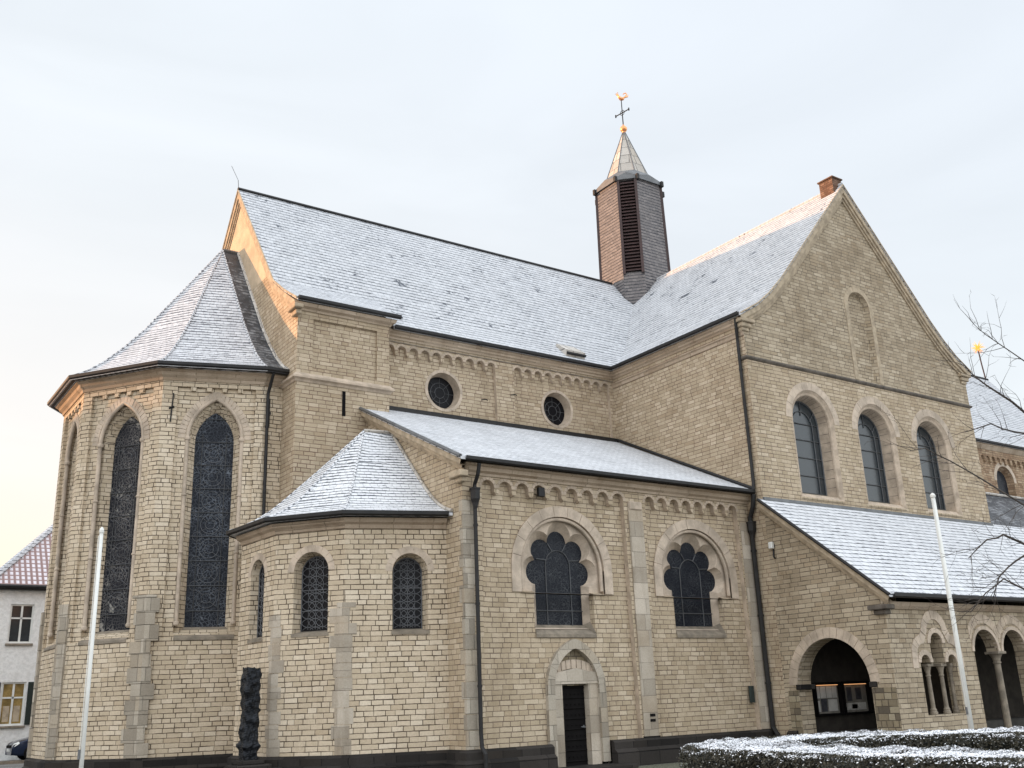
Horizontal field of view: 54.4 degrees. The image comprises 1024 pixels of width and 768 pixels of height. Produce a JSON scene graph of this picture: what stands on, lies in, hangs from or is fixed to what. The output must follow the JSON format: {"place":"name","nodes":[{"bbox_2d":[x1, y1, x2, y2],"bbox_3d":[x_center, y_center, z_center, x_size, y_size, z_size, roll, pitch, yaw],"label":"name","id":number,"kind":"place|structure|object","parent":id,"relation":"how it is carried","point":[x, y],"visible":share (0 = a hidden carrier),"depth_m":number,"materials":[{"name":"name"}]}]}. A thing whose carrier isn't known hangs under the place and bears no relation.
{"place":"outdoors","nodes":[
{"label":"outdoors","id":0,"kind":"place"},
{"bbox_2d":[5,737,28,759],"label":"parked car","id":1,"kind":"object","parent":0,"point":[18,748],"visible":0.21,"depth_m":42.06,"materials":[{"name":"blue paint"}]},
{"bbox_2d":[0,524,52,760],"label":"house","id":2,"kind":"structure","parent":0,"point":[23,577],"depth_m":45.22,"materials":[{"name":"paint"}]},
{"bbox_2d":[0,682,34,728],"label":"window","id":3,"kind":"structure","parent":2,"relation":"in","point":[13,693],"depth_m":44.42,"materials":[{"name":"white paint"}]},
{"bbox_2d":[5,604,33,645],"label":"window","id":4,"kind":"structure","parent":2,"relation":"in","point":[21,615],"depth_m":45.41,"materials":[{"name":"white paint"}]},
{"bbox_2d":[0,740,676,767],"bbox_3d":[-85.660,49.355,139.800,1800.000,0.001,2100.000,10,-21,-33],"label":"ground","id":5,"kind":"structure","parent":0,"point":[20,765],"depth_m":37.77,"materials":[{"name":"grey asphalt"}]},
{"bbox_2d":[0,760,23,764],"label":"kerb","id":6,"kind":"structure","parent":5,"relation":"on","point":[11,762],"depth_m":39.96,"materials":[{"name":"stone"}]},
{"bbox_2d":[77,527,103,767],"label":"flagpole","id":7,"kind":"object","parent":5,"relation":"on","point":[81,754],"visible":1,"depth_m":14.39,"materials":[{"name":"white metal"}]},
{"bbox_2d":[225,667,271,767],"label":"sculpture","id":8,"kind":"object","parent":5,"relation":"on","point":[248,745],"visible":1,"depth_m":23.12,"materials":[{"name":"brown metal"}]},
{"bbox_2d":[22,92,1023,767],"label":"church","id":9,"kind":"structure","parent":5,"relation":"on","point":[358,492],"depth_m":28.69,"materials":[{"name":"light brick"},{"name":"stone"},{"name":"slate"}]},
{"bbox_2d":[43,413,78,650],"bbox_3d":[-13.047,4.230,29.417,0.480,6.987,1.999,10,-21,-33],"label":"window","id":10,"kind":"structure","parent":9,"relation":"in","point":[70,456],"depth_m":29.93,"materials":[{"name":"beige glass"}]},
{"bbox_2d":[78,395,149,644],"bbox_3d":[-11.051,3.696,27.973,1.999,6.987,0.480,-8,-18,18],"label":"window","id":11,"kind":"structure","parent":9,"relation":"in","point":[122,435],"depth_m":28.17,"materials":[{"name":"black glass"}]},
{"bbox_2d":[173,392,250,639],"bbox_3d":[-8.447,3.590,27.959,1.999,6.987,0.480,3,-18,-16],"label":"window","id":12,"kind":"structure","parent":9,"relation":"in","point":[207,562],"depth_m":28.05,"materials":[{"name":"black glass"}]},
{"bbox_2d":[247,553,267,643],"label":"window","id":13,"kind":"structure","parent":9,"relation":"in","point":[257,571],"depth_m":25.56,"materials":[{"name":"stone"}]},
{"bbox_2d":[288,545,334,637],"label":"window","id":14,"kind":"structure","parent":9,"relation":"in","point":[311,569],"depth_m":24.54,"materials":[{"name":"stone"}]},
{"bbox_2d":[342,391,345,415],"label":"slit window","id":15,"kind":"structure","parent":9,"relation":"in","point":[343,392],"depth_m":29.47,"materials":[{"name":"black glass"}]},
{"bbox_2d":[385,546,434,633],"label":"window","id":16,"kind":"structure","parent":9,"relation":"in","point":[409,571],"depth_m":24.67,"materials":[{"name":"stone"}]},
{"bbox_2d":[425,370,462,411],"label":"round window","id":17,"kind":"structure","parent":9,"relation":"in","point":[442,389],"depth_m":32.77,"materials":[{"name":"stone"}]},
{"bbox_2d":[541,390,572,428],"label":"round window","id":18,"kind":"structure","parent":9,"relation":"in","point":[556,408],"depth_m":35.31,"materials":[{"name":"stone"}]},
{"bbox_2d":[511,506,613,637],"bbox_3d":[1.250,4.916,26.147,3.280,3.386,0.411,10,-21,-33],"label":"window","id":19,"kind":"structure","parent":9,"relation":"in","point":[557,558],"depth_m":26.32,"materials":[{"name":"stone"}]},
{"bbox_2d":[545,639,638,767],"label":"door","id":20,"kind":"structure","parent":9,"relation":"in","point":[576,694],"depth_m":25.16,"materials":[{"name":"stone"}]},
{"bbox_2d":[653,519,738,637],"bbox_3d":[5.217,5.609,28.778,3.280,3.356,0.411,10,-21,-33],"label":"window","id":21,"kind":"structure","parent":9,"relation":"in","point":[692,562],"depth_m":28.98,"materials":[{"name":"stone"}]},
{"bbox_2d":[768,542,775,558],"bbox_3d":[7.669,4.899,29.331,0.170,0.501,0.174,10,-21,-33],"label":"wall lamp","id":22,"kind":"object","parent":9,"relation":"attached to","point":[771,545],"visible":1,"depth_m":29.32,"materials":[{"name":"white paint"}]},
{"bbox_2d":[786,382,844,502],"bbox_3d":[9.692,1.898,32.434,2.639,3.937,0.530,10,-21,-33],"label":"window","id":23,"kind":"structure","parent":9,"relation":"in","point":[813,422],"depth_m":32.74,"materials":[{"name":"stone"}]},
{"bbox_2d":[811,682,845,715],"bbox_3d":[9.234,9.203,29.144,1.200,0.930,0.160,10,-21,-33],"label":"notice case","id":24,"kind":"object","parent":9,"relation":"attached to","point":[828,699],"visible":0.91,"depth_m":29.20,"materials":[{"name":"grey"}]},
{"bbox_2d":[841,681,873,714],"bbox_3d":[10.302,9.385,29.854,1.270,0.930,0.160,10,-21,-33],"label":"notice case","id":25,"kind":"object","parent":9,"relation":"attached to","point":[857,697],"visible":0.98,"depth_m":29.94,"materials":[{"name":"black"}]},
{"bbox_2d":[852,396,906,509],"bbox_3d":[12.414,2.373,34.238,2.639,3.917,0.530,10,-21,-33],"label":"window","id":26,"kind":"structure","parent":9,"relation":"in","point":[880,459],"depth_m":34.56,"materials":[{"name":"stone"}]},
{"bbox_2d":[911,409,962,516],"bbox_3d":[15.136,2.853,36.042,2.639,3.887,0.530,10,-21,-33],"label":"window","id":27,"kind":"structure","parent":9,"relation":"in","point":[943,484],"depth_m":36.39,"materials":[{"name":"stone"}]},
{"bbox_2d":[972,341,985,377],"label":"star","id":28,"kind":"object","parent":9,"relation":"on","point":[977,348],"visible":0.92,"depth_m":61.89,"materials":[{"name":"gold metal"}]},
{"bbox_2d":[994,462,1016,498],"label":"window","id":29,"kind":"structure","parent":9,"relation":"in","point":[1005,478],"depth_m":50.98,"materials":[{"name":"stone"}]},
{"bbox_2d":[638,762,688,767],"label":"lawn","id":30,"kind":"structure","parent":5,"relation":"on","point":[671,765],"depth_m":24.87,"materials":[{"name":"white plant"}]},
{"bbox_2d":[678,726,1023,767],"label":"hedge","id":31,"kind":"object","parent":5,"relation":"on","point":[1000,747],"visible":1,"depth_m":6.23,"materials":[{"name":"green plant"}]},
{"bbox_2d":[864,290,1023,643],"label":"bare tree","id":32,"kind":"object","parent":5,"relation":"on","point":[1006,494],"visible":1,"depth_m":9.53,"materials":[{"name":"brown plant"}]},
{"bbox_2d":[930,493,973,728],"bbox_3d":[8.371,4.664,18.834,0.230,5.290,0.225,10,-21,-33],"label":"flagpole","id":33,"kind":"object","parent":5,"relation":"on","point":[955,635],"visible":0.91,"depth_m":18.87,"materials":[{"name":"white metal"}]},
{"bbox_2d":[0,0,1023,566],"label":"sky","id":34,"kind":"structure","parent":0,"point":[488,125],"materials":[{"name":"white"}]}
]}

